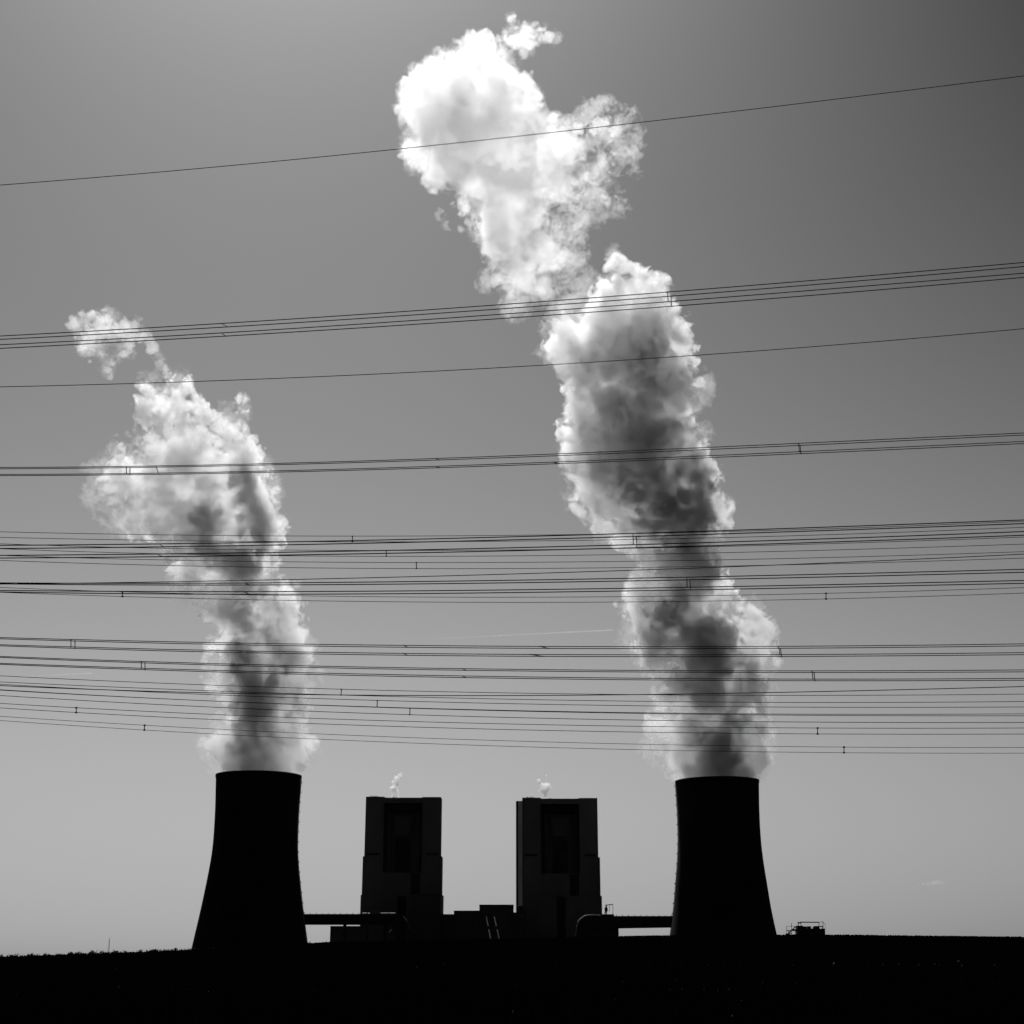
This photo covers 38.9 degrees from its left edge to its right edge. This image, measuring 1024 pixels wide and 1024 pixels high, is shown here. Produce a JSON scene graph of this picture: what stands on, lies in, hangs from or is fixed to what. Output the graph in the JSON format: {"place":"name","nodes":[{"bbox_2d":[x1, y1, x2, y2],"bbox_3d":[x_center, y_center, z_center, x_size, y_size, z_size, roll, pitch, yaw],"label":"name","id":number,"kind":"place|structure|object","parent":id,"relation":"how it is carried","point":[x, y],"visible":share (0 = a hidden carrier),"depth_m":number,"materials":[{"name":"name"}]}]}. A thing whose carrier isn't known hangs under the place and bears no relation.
{"place":"outdoors","nodes":[
{"label":"outdoors","id":0,"kind":"place"},
{"bbox_2d":[191,770,307,948],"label":"cooling tower","id":1,"kind":"structure","parent":0,"point":[252,896],"depth_m":1378.85,"materials":[{"name":"concrete"}]},
{"bbox_2d":[330,926,368,941],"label":"building","id":2,"kind":"structure","parent":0,"point":[357,933],"depth_m":1517.38,"materials":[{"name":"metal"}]},
{"bbox_2d":[304,913,408,940],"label":"pipe bridge","id":3,"kind":"structure","parent":0,"point":[398,923],"depth_m":1434.58,"materials":[{"name":"metal"}]},
{"bbox_2d":[360,796,443,940],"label":"boiler house","id":4,"kind":"structure","parent":0,"point":[402,858],"depth_m":1613.84,"materials":[{"name":"concrete"}]},
{"bbox_2d":[0,703,961,734],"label":"conductor pair","id":5,"kind":"object","parent":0,"point":[480,723],"visible":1,"depth_m":112.09,"materials":[{"name":"grey metal"}]},
{"bbox_2d":[441,905,526,939],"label":"turbine hall","id":6,"kind":"structure","parent":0,"point":[470,925],"depth_m":1548.80,"materials":[{"name":"metal"}]},
{"bbox_2d":[0,684,974,714],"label":"conductor pair","id":7,"kind":"object","parent":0,"point":[568,704],"visible":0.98,"depth_m":106.48,"materials":[{"name":"grey metal"}]},
{"bbox_2d":[485,916,491,938],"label":"inclined chute","id":8,"kind":"object","parent":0,"point":[487,923],"visible":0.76,"depth_m":1533.04,"materials":[{"name":"metal"}]},
{"bbox_2d":[493,916,499,938],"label":"inclined chute","id":9,"kind":"object","parent":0,"point":[496,927],"visible":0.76,"depth_m":1533.61,"materials":[{"name":"metal"}]},
{"bbox_2d":[0,537,1019,556],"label":"conductor pair","id":10,"kind":"object","parent":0,"point":[543,549],"visible":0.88,"depth_m":111.03,"materials":[{"name":"grey metal"}]},
{"bbox_2d":[0,519,1023,558],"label":"conductor bundle","id":11,"kind":"object","parent":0,"point":[633,536],"visible":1,"depth_m":60.09,"materials":[{"name":"grey metal"}]},
{"bbox_2d":[0,569,1023,594],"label":"conductor bundle","id":12,"kind":"object","parent":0,"point":[246,584],"visible":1,"depth_m":63.61,"materials":[{"name":"grey metal"}]},
{"bbox_2d":[0,262,1023,348],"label":"conductor bundle","id":13,"kind":"object","parent":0,"point":[671,301],"visible":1,"depth_m":71.91,"materials":[{"name":"grey metal"}]},
{"bbox_2d":[0,637,1023,656],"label":"conductor bundle","id":14,"kind":"object","parent":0,"point":[545,647],"visible":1,"depth_m":79.05,"materials":[{"name":"grey metal"}]},
{"bbox_2d":[0,656,1023,680],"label":"conductor bundle","id":15,"kind":"object","parent":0,"point":[812,672],"visible":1,"depth_m":80.74,"materials":[{"name":"grey metal"}]},
{"bbox_2d":[0,433,1023,475],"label":"conductor bundle","id":16,"kind":"object","parent":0,"point":[156,467],"visible":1,"depth_m":80.20,"materials":[{"name":"grey metal"}]},
{"bbox_2d":[0,689,1023,722],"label":"conductor pair","id":17,"kind":"object","parent":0,"point":[533,711],"visible":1,"depth_m":105.32,"materials":[{"name":"grey metal"}]},
{"bbox_2d":[0,551,1023,568],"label":"conductor pair","id":18,"kind":"object","parent":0,"point":[510,562],"visible":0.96,"depth_m":111.78,"materials":[{"name":"grey metal"}]},
{"bbox_2d":[0,587,1023,602],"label":"conductor pair","id":19,"kind":"object","parent":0,"point":[530,602],"visible":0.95,"depth_m":115.09,"materials":[{"name":"grey metal"}]},
{"bbox_2d":[0,716,1023,753],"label":"conductor pair","id":20,"kind":"object","parent":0,"point":[144,725],"visible":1,"depth_m":115.67,"materials":[{"name":"grey metal"}]},
{"bbox_2d":[0,521,1023,541],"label":"conductor pair","id":21,"kind":"object","parent":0,"point":[521,535],"visible":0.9,"depth_m":110.34,"materials":[{"name":"grey metal"}]},
{"bbox_2d":[0,685,1023,695],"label":"overhead wire","id":22,"kind":"object","parent":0,"point":[510,695],"visible":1,"depth_m":90.66,"materials":[{"name":"grey metal"}]},
{"bbox_2d":[0,328,1023,386],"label":"overhead wire","id":23,"kind":"object","parent":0,"point":[508,367],"visible":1,"depth_m":102.53,"materials":[{"name":"grey metal"}]},
{"bbox_2d":[0,554,1023,584],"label":"overhead wire","id":24,"kind":"object","parent":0,"point":[557,572],"visible":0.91,"depth_m":92.95,"materials":[{"name":"grey metal"}]},
{"bbox_2d":[0,0,1023,956],"label":"sky","id":25,"kind":"structure","parent":0,"point":[107,833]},
{"bbox_2d":[3,76,1021,184],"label":"overhead wire","id":26,"kind":"object","parent":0,"point":[512,136],"visible":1,"depth_m":107.98,"materials":[{"name":"grey metal"}]},
{"bbox_2d":[6,676,1023,702],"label":"conductor pair","id":27,"kind":"object","parent":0,"point":[528,693],"visible":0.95,"depth_m":108.76,"materials":[{"name":"grey metal"}]},
{"bbox_2d":[516,797,601,937],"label":"boiler house","id":28,"kind":"structure","parent":0,"point":[558,892],"depth_m":1611.12,"materials":[{"name":"concrete"}]},
{"bbox_2d":[576,929,618,936],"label":"building","id":29,"kind":"structure","parent":0,"point":[599,932],"depth_m":1479.26,"materials":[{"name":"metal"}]},
{"bbox_2d":[670,776,776,935],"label":"cooling tower","id":30,"kind":"structure","parent":0,"point":[721,887],"depth_m":1409.46,"materials":[{"name":"concrete"}]},
{"bbox_3d":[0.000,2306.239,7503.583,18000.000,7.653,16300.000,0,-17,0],"label":"ground","id":31,"kind":"structure","parent":0,"visible":0},
{"bbox_2d":[0,946,214,956],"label":"treeline","id":32,"kind":"object","parent":31,"relation":"on","point":[100,952],"visible":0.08,"depth_m":845.70,"materials":[{"name":"black plant"}]},
{"bbox_2d":[0,934,1023,1023],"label":"crop leaves","id":33,"kind":"object","parent":31,"relation":"on","point":[929,979],"visible":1,"depth_m":82.32,"materials":[{"name":"plant"}]},
{"bbox_2d":[576,915,672,936],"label":"pipe bridge","id":34,"kind":"structure","parent":31,"relation":"on","point":[585,925],"depth_m":1443.64,"materials":[{"name":"metal"}]},
{"bbox_2d":[601,904,613,915],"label":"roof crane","id":35,"kind":"object","parent":34,"relation":"on","point":[606,910],"visible":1,"depth_m":1447.46,"materials":[{"name":"metal"}]},
{"bbox_2d":[786,923,797,934],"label":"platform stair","id":36,"kind":"object","parent":31,"relation":"on","point":[791,930],"visible":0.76,"depth_m":415.05,"materials":[{"name":"metal"}]},
{"bbox_2d":[795,922,824,934],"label":"skyline hut","id":37,"kind":"object","parent":31,"relation":"on","point":[808,930],"visible":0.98,"depth_m":415.20,"materials":[{"name":"metal"}]}
]}

